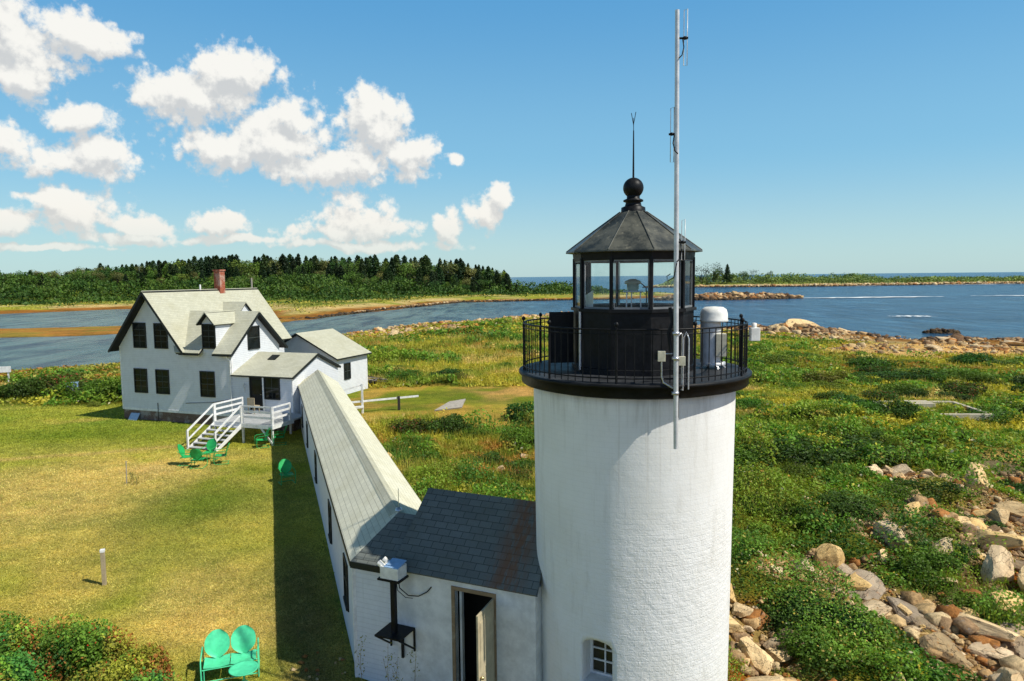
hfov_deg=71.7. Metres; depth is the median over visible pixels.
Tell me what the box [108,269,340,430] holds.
keepers house
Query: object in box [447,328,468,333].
bush
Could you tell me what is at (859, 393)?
field grass
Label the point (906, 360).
bush
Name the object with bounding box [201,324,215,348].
window
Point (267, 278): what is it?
broadleaf tree
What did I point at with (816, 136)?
sky
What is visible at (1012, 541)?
boulder
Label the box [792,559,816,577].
boulder
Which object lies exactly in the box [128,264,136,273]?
spruce tree
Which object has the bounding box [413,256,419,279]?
spruce tree
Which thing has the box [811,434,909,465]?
bush
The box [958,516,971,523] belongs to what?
boulder
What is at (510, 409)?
bush
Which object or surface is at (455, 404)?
plank ramp
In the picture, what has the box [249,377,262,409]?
door
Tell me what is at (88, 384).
bush
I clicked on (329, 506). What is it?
window
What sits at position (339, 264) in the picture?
broadleaf tree
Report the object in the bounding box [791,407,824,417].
bush
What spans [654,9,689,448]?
antenna mast
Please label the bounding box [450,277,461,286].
broadleaf tree
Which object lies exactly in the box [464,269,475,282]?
broadleaf tree
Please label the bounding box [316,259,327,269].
broadleaf tree
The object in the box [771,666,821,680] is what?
bush
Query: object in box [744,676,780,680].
boulder
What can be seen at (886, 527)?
boulder
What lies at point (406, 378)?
bush
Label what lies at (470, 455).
bush
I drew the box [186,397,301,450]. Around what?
porch deck
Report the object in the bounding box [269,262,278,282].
spruce tree
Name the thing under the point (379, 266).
broadleaf tree
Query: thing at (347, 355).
shed
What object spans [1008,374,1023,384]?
bush
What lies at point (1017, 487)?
bush
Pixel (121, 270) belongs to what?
broadleaf tree
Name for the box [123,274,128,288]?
spruce tree
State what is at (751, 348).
bush
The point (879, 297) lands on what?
breaking surf
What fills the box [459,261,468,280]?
spruce tree
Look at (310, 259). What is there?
spruce tree
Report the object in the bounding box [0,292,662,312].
meadow
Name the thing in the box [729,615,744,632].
boulder
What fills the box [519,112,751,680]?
lighthouse
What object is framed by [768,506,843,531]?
bush
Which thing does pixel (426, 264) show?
spruce tree
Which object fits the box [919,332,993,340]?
tide rocks
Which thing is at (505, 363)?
bush
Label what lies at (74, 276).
broadleaf tree
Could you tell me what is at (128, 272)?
broadleaf tree
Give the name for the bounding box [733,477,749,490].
bush
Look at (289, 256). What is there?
spruce tree
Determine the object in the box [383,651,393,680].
tall weed
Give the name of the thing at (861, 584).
boulder
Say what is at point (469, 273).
broadleaf tree
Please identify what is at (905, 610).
boulder
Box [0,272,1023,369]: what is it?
sea
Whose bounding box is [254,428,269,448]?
lawn chair
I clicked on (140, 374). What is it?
window
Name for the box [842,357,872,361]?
bush
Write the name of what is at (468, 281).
broadleaf tree
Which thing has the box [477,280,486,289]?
broadleaf tree
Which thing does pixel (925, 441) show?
bush
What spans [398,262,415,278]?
broadleaf tree
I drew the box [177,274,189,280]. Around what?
broadleaf tree
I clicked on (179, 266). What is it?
broadleaf tree
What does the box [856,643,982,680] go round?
bush
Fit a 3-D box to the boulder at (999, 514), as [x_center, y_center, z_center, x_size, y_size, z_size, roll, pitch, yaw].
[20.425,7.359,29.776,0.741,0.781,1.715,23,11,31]
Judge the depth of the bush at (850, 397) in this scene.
49.05 m
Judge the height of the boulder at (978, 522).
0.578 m
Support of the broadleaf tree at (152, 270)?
on the shore at (322, 311)
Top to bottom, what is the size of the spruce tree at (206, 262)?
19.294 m
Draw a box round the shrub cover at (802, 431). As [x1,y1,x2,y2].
[693,329,1023,680]
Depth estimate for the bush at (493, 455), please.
34.03 m
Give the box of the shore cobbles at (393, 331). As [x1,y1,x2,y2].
[343,311,888,342]
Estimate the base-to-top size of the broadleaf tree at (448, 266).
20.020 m
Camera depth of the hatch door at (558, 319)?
14.57 m
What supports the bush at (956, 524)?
on the ground at (496, 399)
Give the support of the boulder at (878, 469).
on the ground at (496, 399)
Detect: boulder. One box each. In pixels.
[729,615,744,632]
[730,582,735,602]
[731,602,752,617]
[736,636,773,674]
[743,625,754,631]
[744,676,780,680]
[762,628,803,653]
[765,648,790,661]
[769,565,782,572]
[786,319,818,327]
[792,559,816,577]
[795,572,806,579]
[813,543,844,569]
[836,563,853,573]
[843,572,871,590]
[848,569,885,600]
[855,600,892,616]
[870,464,882,475]
[873,520,911,553]
[877,549,887,564]
[881,465,893,473]
[885,596,923,622]
[890,603,911,615]
[892,464,915,475]
[896,472,905,477]
[903,501,920,516]
[910,616,939,631]
[919,632,971,670]
[920,469,934,475]
[924,344,942,350]
[929,538,952,555]
[935,336,955,339]
[935,576,957,582]
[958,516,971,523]
[958,612,1019,641]
[960,608,975,616]
[962,607,978,617]
[964,462,988,489]
[967,642,996,659]
[969,517,986,528]
[969,529,1023,548]
[973,509,991,516]
[979,345,993,347]
[980,545,1014,582]
[985,652,1006,660]
[988,673,1002,680]
[989,507,1009,524]
[990,590,1023,611]
[994,501,1023,516]
[995,647,1013,655]
[996,622,1023,657]
[996,667,1023,680]
[1003,340,1023,345]
[1012,621,1023,637]
[1013,560,1023,570]
[1017,566,1023,590]
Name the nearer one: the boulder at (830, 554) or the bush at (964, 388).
the boulder at (830, 554)
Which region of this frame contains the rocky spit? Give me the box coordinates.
[723,321,861,334]
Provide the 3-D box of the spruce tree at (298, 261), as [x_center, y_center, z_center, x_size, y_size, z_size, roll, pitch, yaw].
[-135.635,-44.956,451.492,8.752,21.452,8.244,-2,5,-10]
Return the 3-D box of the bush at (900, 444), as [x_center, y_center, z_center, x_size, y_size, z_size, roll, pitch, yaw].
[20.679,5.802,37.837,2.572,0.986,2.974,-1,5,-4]
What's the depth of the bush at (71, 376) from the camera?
56.38 m
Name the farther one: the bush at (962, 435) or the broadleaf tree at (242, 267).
the broadleaf tree at (242, 267)
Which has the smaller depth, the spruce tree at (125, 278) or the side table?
the side table
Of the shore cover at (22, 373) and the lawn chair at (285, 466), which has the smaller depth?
the lawn chair at (285, 466)
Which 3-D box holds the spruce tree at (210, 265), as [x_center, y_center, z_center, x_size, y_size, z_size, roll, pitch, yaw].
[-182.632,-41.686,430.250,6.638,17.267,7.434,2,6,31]
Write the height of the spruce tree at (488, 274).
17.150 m
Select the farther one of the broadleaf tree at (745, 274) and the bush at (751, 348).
the broadleaf tree at (745, 274)
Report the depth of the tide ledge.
139.43 m
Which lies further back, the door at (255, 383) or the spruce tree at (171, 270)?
the spruce tree at (171, 270)
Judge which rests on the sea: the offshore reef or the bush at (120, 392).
the offshore reef
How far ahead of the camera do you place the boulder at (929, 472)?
34.06 m
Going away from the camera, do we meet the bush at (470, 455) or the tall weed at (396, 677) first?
the tall weed at (396, 677)
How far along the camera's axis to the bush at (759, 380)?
60.15 m
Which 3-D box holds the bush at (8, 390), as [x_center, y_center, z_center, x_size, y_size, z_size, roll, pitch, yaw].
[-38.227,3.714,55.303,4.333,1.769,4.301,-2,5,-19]
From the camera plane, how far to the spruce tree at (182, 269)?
418.31 m
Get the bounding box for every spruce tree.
[26,270,35,284]
[39,274,45,287]
[97,263,105,275]
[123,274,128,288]
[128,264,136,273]
[138,272,145,286]
[142,267,147,280]
[149,260,157,272]
[155,266,161,278]
[161,261,166,274]
[165,263,173,280]
[168,264,174,279]
[172,264,179,281]
[178,266,187,280]
[184,263,194,282]
[185,258,192,272]
[190,256,203,276]
[195,259,206,276]
[203,256,208,276]
[207,258,213,277]
[209,255,216,276]
[214,255,219,263]
[219,257,224,268]
[223,263,229,280]
[227,269,232,279]
[228,254,234,272]
[231,254,244,276]
[233,266,240,280]
[252,256,258,274]
[255,257,260,273]
[258,254,270,275]
[262,269,267,284]
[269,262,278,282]
[276,254,288,274]
[282,267,292,282]
[287,254,295,264]
[289,256,297,273]
[295,253,301,268]
[299,266,308,283]
[307,258,315,274]
[312,255,321,271]
[324,263,331,282]
[332,263,338,283]
[336,265,342,281]
[356,258,367,279]
[364,257,370,277]
[367,254,380,278]
[381,269,389,288]
[389,257,397,278]
[389,271,394,287]
[393,254,400,272]
[401,255,414,281]
[412,278,419,291]
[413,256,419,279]
[415,254,434,284]
[416,268,425,289]
[426,271,436,289]
[434,272,439,282]
[436,258,444,279]
[437,267,445,285]
[446,272,453,285]
[451,258,462,280]
[451,273,458,286]
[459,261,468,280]
[469,280,476,292]
[474,270,482,290]
[477,264,482,278]
[482,266,492,287]
[493,270,498,285]
[496,273,501,285]
[504,273,513,292]
[506,280,513,292]
[722,264,731,282]
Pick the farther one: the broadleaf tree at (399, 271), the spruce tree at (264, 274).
the broadleaf tree at (399, 271)
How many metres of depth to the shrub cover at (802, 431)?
32.65 m
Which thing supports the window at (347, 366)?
in the shed
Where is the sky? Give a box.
[0,0,1023,277]
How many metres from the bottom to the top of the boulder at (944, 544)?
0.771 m
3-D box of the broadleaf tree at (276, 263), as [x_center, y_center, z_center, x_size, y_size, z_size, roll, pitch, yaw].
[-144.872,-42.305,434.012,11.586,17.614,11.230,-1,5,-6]
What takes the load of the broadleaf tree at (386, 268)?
on the shore at (322, 311)
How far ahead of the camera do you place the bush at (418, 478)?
30.65 m
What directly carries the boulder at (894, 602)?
on the ground at (496, 399)
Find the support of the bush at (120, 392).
on the ground at (496, 399)
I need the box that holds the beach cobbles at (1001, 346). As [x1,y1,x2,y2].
[815,331,1023,358]
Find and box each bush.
[0,377,51,398]
[0,610,185,680]
[19,372,89,393]
[55,380,97,401]
[78,376,120,401]
[87,400,101,406]
[117,385,121,395]
[382,369,425,381]
[388,418,434,434]
[395,458,423,466]
[403,375,417,381]
[404,472,445,484]
[425,413,472,434]
[426,368,467,378]
[446,373,466,382]
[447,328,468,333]
[458,427,497,438]
[460,453,482,464]
[472,451,509,464]
[497,362,514,366]
[497,426,534,451]
[499,457,534,469]
[499,468,533,482]
[503,401,533,423]
[731,537,754,561]
[732,522,774,551]
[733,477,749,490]
[734,443,774,470]
[734,465,754,481]
[734,492,788,513]
[735,397,774,409]
[735,401,747,410]
[735,421,767,436]
[736,358,765,364]
[736,391,746,396]
[741,434,835,466]
[748,344,771,353]
[749,374,765,383]
[755,602,835,634]
[757,353,798,365]
[765,586,878,637]
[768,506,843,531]
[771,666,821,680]
[772,379,807,388]
[773,458,815,478]
[773,621,879,680]
[780,350,824,358]
[783,500,826,512]
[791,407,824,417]
[798,370,850,382]
[806,379,850,389]
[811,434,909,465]
[812,390,856,399]
[814,490,883,522]
[816,622,889,673]
[823,463,861,475]
[823,613,901,662]
[830,394,871,407]
[832,430,902,449]
[837,400,882,415]
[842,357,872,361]
[842,374,885,382]
[845,355,904,367]
[846,431,898,449]
[851,365,879,370]
[851,371,921,382]
[854,426,884,437]
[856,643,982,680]
[857,389,903,400]
[859,365,887,372]
[864,399,922,419]
[868,481,938,503]
[872,439,929,462]
[876,381,927,397]
[879,366,948,381]
[879,544,963,587]
[890,388,930,397]
[890,477,962,502]
[894,359,935,362]
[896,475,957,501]
[899,516,962,540]
[904,423,947,436]
[904,437,942,446]
[909,535,977,563]
[923,451,978,467]
[926,367,985,380]
[934,391,976,399]
[935,380,987,396]
[935,586,999,615]
[942,429,972,439]
[946,352,999,364]
[955,372,1001,384]
[962,377,1002,384]
[962,514,1007,527]
[963,405,1021,424]
[979,611,1023,631]
[984,399,1023,413]
[986,358,1023,366]
[990,373,1011,381]
[997,478,1023,493]
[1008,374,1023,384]
[1008,385,1023,393]
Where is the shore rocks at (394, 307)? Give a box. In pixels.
[279,298,633,319]
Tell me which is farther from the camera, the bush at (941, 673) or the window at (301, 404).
the window at (301, 404)
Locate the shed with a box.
[284,329,371,393]
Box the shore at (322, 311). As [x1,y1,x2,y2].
[0,285,673,317]
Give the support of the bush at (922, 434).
on the ground at (496, 399)
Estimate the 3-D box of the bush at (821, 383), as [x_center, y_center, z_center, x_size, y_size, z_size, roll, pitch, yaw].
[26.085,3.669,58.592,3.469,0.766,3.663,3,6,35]
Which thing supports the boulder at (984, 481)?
on the ground at (496, 399)
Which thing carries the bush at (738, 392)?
on the ground at (496, 399)
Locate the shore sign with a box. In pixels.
[0,366,10,381]
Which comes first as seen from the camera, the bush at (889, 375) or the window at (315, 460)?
the window at (315, 460)
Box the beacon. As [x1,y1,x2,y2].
[623,279,646,306]
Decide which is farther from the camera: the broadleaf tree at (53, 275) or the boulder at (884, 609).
the broadleaf tree at (53, 275)
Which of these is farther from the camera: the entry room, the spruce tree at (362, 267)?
the spruce tree at (362, 267)
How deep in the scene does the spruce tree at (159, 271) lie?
421.40 m
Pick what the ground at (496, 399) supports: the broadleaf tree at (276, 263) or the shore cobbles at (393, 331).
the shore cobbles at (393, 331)
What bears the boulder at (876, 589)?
on the ground at (496, 399)
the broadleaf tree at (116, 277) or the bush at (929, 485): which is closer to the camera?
the bush at (929, 485)
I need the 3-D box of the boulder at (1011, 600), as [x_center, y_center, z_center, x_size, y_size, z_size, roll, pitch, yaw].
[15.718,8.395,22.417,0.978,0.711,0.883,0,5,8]
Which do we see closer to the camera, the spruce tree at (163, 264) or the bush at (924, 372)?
the bush at (924, 372)
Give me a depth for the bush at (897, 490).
31.03 m
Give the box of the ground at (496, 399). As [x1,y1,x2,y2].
[0,315,1023,680]
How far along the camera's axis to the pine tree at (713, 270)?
702.90 m
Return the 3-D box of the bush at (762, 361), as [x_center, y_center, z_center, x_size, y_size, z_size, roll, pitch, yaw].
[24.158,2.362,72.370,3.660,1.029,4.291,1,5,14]
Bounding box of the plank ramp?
[434,399,465,410]
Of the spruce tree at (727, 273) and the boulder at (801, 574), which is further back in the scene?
the spruce tree at (727, 273)
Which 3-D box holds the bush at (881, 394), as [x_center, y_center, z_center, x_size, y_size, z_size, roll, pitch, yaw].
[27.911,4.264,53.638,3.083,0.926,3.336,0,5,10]
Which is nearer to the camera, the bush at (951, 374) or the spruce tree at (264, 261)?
the bush at (951, 374)
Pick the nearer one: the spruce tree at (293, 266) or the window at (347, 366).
the window at (347, 366)
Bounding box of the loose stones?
[729,464,1023,680]
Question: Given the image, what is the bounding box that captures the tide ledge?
[922,328,960,333]
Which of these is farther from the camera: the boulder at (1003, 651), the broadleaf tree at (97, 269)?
the broadleaf tree at (97, 269)
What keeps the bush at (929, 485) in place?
on the ground at (496, 399)
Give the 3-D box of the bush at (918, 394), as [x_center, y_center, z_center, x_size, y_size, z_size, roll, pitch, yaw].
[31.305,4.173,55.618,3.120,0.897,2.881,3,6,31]
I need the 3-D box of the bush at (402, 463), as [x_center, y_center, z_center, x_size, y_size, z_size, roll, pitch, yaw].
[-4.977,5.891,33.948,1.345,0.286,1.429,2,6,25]
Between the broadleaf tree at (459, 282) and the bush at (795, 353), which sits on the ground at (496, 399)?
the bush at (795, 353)
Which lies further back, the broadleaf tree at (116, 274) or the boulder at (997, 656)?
the broadleaf tree at (116, 274)
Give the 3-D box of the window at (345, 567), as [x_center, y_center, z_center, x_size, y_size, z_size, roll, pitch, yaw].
[-4.208,6.089,17.873,0.068,1.190,0.890,-2,5,-19]
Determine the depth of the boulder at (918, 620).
21.14 m
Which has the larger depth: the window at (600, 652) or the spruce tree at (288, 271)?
the spruce tree at (288, 271)
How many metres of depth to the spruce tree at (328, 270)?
420.12 m
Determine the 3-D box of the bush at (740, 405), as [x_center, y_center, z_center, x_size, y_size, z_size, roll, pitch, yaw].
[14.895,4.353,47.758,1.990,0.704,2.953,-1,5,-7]
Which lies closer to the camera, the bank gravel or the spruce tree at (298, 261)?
the bank gravel
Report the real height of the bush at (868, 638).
0.690 m
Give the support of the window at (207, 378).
in the keepers house
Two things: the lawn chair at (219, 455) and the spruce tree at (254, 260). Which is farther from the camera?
the spruce tree at (254, 260)
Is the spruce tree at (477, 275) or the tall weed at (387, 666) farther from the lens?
the spruce tree at (477, 275)
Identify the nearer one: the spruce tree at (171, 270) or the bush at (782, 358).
the bush at (782, 358)
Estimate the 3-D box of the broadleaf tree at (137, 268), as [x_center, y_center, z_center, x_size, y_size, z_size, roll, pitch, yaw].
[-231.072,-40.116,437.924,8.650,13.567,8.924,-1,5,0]
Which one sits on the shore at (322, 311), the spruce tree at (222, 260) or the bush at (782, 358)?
the spruce tree at (222, 260)
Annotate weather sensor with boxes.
[740,323,759,340]
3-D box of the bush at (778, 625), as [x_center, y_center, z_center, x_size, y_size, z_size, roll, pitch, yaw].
[8.241,8.126,20.718,2.452,0.571,2.080,-3,6,-21]
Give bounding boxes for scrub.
[0,271,665,305]
[658,272,1023,285]
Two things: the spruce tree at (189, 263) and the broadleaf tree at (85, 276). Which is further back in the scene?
the spruce tree at (189, 263)
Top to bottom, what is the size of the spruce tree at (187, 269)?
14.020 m
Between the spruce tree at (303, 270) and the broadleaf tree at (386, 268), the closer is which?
the spruce tree at (303, 270)
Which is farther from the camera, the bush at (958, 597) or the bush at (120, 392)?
the bush at (120, 392)
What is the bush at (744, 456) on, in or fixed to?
on the ground at (496, 399)
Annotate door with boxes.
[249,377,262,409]
[451,586,496,680]
[549,312,573,362]
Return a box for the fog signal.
[699,306,728,369]
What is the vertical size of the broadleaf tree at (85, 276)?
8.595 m
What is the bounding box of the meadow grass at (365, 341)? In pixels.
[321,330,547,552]
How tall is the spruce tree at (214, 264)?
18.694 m
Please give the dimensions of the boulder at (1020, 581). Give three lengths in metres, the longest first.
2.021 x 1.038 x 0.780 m
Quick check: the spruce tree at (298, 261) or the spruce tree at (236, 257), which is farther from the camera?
the spruce tree at (298, 261)
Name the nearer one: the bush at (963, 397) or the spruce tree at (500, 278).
the bush at (963, 397)
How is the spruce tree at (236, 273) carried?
on the shore at (322, 311)
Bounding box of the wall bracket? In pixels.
[374,575,415,657]
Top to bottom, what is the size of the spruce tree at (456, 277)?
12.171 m
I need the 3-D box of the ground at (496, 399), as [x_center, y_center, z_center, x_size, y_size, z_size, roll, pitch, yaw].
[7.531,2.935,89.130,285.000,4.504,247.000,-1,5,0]
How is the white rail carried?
on the ground at (496, 399)
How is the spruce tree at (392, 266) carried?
on the shore at (322, 311)
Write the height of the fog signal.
1.270 m
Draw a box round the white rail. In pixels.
[344,384,418,412]
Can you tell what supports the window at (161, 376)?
in the keepers house
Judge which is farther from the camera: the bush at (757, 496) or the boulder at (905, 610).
the bush at (757, 496)
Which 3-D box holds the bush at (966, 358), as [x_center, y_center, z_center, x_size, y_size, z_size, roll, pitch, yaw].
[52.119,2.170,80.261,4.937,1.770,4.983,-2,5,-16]
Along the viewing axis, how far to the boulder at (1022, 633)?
20.55 m
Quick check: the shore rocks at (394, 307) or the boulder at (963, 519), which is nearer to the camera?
the boulder at (963, 519)
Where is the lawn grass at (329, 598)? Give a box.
[0,402,351,680]
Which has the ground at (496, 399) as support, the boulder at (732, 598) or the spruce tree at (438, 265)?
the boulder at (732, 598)
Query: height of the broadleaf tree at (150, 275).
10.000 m
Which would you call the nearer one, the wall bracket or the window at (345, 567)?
the wall bracket
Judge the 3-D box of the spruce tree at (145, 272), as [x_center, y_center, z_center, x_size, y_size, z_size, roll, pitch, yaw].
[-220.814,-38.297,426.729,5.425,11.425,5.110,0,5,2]
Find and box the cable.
[396,584,431,598]
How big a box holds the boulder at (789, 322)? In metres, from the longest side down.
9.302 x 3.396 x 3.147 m
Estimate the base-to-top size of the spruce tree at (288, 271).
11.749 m
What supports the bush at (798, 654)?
on the ground at (496, 399)
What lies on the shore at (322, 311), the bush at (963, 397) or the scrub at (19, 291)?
the scrub at (19, 291)
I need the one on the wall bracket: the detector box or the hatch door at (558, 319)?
the detector box
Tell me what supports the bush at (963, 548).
on the ground at (496, 399)
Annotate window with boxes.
[132,322,146,347]
[133,368,147,392]
[153,323,167,348]
[155,369,169,393]
[199,371,215,397]
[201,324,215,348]
[247,325,259,349]
[263,378,279,399]
[301,404,302,427]
[306,421,307,447]
[314,450,316,483]
[328,499,331,543]
[343,552,348,611]
[344,362,350,379]
[584,639,611,680]
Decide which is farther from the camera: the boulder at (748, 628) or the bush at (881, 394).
the bush at (881, 394)
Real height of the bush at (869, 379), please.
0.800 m
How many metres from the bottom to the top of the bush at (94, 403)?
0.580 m
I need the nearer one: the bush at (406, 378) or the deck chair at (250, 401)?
the deck chair at (250, 401)
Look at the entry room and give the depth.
15.17 m
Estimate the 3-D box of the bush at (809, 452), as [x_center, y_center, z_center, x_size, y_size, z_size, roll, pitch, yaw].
[13.909,5.542,36.326,4.506,1.060,4.752,0,5,7]
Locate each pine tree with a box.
[695,266,710,283]
[705,262,720,283]
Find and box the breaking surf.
[827,296,932,297]
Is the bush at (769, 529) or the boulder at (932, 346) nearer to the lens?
the bush at (769, 529)
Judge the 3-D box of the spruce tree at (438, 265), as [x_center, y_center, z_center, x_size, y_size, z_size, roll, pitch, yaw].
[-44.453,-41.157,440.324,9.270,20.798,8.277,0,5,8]
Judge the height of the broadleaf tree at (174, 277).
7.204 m
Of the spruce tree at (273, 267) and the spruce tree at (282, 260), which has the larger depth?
the spruce tree at (282, 260)
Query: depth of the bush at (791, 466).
33.39 m
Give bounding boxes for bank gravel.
[727,467,1023,680]
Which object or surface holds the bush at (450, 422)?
on the ground at (496, 399)
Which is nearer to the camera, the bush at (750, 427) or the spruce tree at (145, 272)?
the bush at (750, 427)
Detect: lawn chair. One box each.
[177,444,196,465]
[189,449,207,468]
[199,438,218,460]
[213,442,229,464]
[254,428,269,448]
[272,425,286,445]
[278,459,295,485]
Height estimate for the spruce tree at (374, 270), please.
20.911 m
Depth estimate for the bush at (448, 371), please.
64.27 m
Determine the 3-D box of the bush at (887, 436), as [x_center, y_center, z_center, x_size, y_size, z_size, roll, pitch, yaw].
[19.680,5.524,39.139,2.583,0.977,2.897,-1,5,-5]
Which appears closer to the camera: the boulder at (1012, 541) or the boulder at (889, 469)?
the boulder at (1012, 541)
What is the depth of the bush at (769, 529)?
26.44 m
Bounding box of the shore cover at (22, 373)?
[0,362,121,406]
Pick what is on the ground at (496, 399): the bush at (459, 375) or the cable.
the bush at (459, 375)
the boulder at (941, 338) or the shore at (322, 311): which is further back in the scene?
the shore at (322, 311)
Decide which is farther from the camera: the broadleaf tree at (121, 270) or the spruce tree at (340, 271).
the broadleaf tree at (121, 270)
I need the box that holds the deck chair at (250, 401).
[247,398,259,413]
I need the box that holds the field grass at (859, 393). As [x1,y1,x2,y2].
[693,334,1023,662]
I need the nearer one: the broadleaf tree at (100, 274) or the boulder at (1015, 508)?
the boulder at (1015, 508)
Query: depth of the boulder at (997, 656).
19.49 m
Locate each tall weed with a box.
[354,635,365,680]
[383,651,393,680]
[391,657,402,680]
[407,646,419,671]
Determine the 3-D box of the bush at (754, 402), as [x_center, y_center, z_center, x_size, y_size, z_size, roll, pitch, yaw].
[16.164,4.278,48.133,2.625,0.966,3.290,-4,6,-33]
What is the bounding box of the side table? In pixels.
[228,660,258,680]
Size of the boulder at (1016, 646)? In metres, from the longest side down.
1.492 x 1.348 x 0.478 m
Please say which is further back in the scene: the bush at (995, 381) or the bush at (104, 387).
the bush at (995, 381)
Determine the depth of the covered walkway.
19.20 m
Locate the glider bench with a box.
[200,625,259,680]
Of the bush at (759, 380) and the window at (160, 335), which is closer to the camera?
the window at (160, 335)
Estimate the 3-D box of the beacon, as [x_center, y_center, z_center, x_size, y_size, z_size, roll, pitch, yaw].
[2.469,-0.889,14.431,0.407,0.731,0.407,5,7,45]
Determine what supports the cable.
attached to the entry room
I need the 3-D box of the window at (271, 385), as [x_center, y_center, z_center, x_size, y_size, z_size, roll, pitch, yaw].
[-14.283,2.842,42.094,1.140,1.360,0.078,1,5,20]
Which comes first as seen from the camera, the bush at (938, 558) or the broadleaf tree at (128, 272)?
the bush at (938, 558)
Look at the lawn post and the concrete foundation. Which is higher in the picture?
the concrete foundation
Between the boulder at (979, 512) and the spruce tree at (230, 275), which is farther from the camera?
the spruce tree at (230, 275)
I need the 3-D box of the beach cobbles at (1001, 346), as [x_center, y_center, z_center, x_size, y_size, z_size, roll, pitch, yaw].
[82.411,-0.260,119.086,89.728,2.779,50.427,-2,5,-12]
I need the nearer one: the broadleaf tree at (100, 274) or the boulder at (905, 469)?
the boulder at (905, 469)
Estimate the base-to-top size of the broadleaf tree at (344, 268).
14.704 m
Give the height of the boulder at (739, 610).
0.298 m
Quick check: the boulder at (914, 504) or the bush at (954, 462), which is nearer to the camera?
the boulder at (914, 504)
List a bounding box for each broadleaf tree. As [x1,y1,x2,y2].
[24,276,37,284]
[31,270,44,285]
[48,272,60,281]
[62,272,84,283]
[75,273,92,279]
[92,265,107,272]
[93,272,105,281]
[99,270,109,278]
[110,271,123,280]
[111,266,129,273]
[112,273,121,284]
[124,271,135,279]
[134,265,143,271]
[145,265,156,274]
[145,270,156,281]
[165,261,186,274]
[170,276,179,284]
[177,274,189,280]
[227,259,253,274]
[244,261,259,275]
[264,276,274,284]
[265,257,281,271]
[295,259,314,272]
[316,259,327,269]
[330,258,350,269]
[340,263,356,276]
[343,270,355,281]
[347,257,364,272]
[367,261,387,275]
[379,263,398,273]
[387,263,406,278]
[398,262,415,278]
[403,260,419,280]
[421,275,429,288]
[440,260,458,281]
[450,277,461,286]
[461,278,470,286]
[464,266,476,279]
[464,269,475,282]
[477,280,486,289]
[711,268,723,282]
[739,271,747,281]
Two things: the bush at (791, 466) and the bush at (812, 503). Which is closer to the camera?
the bush at (812, 503)
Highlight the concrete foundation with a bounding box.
[883,400,993,421]
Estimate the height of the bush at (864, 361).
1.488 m
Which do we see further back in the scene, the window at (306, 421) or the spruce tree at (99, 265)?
the spruce tree at (99, 265)
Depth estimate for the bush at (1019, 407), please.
50.51 m
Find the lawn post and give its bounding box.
[100,548,106,585]
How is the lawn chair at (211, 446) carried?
on the ground at (496, 399)
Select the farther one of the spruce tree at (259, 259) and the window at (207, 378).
the spruce tree at (259, 259)
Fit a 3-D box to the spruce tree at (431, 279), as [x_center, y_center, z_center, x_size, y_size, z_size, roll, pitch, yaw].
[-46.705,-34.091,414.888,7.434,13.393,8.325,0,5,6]
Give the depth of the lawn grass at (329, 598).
25.29 m
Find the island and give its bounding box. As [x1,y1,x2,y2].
[653,281,1021,286]
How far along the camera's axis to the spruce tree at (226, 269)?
428.73 m
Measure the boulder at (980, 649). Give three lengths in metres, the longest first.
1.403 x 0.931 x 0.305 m
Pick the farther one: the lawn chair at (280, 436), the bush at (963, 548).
the lawn chair at (280, 436)
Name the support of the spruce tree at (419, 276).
on the shore at (322, 311)
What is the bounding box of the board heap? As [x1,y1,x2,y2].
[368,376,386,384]
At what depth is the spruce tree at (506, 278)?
414.08 m
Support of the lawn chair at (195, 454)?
on the ground at (496, 399)
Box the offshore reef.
[654,291,803,300]
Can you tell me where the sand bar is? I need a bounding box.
[0,318,311,337]
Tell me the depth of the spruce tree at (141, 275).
406.79 m
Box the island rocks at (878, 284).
[642,281,1023,287]
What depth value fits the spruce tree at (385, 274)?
412.44 m
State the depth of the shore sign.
64.52 m
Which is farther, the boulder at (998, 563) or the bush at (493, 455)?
the bush at (493, 455)
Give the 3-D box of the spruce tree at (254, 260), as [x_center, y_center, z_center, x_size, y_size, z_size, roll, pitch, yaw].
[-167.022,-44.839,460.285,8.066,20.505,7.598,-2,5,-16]
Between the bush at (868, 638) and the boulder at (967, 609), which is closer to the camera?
the bush at (868, 638)
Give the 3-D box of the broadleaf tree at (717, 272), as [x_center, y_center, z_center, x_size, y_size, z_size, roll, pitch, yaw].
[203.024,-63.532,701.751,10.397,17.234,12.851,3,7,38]
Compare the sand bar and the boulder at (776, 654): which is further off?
the sand bar
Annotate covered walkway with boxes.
[298,369,421,680]
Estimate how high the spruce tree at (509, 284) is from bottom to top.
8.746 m
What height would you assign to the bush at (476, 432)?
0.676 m
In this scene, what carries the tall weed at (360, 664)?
on the ground at (496, 399)
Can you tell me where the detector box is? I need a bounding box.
[377,556,406,580]
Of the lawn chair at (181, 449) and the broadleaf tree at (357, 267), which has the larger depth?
the broadleaf tree at (357, 267)
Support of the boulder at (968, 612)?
on the ground at (496, 399)
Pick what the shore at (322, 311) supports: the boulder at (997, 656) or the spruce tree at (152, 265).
the spruce tree at (152, 265)
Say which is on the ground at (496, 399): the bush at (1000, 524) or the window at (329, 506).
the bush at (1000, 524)
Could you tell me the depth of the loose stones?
21.29 m
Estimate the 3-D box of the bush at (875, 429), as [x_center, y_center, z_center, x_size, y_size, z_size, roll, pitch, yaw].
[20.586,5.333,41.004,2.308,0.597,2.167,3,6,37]
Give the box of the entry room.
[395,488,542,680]
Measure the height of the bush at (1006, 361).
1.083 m

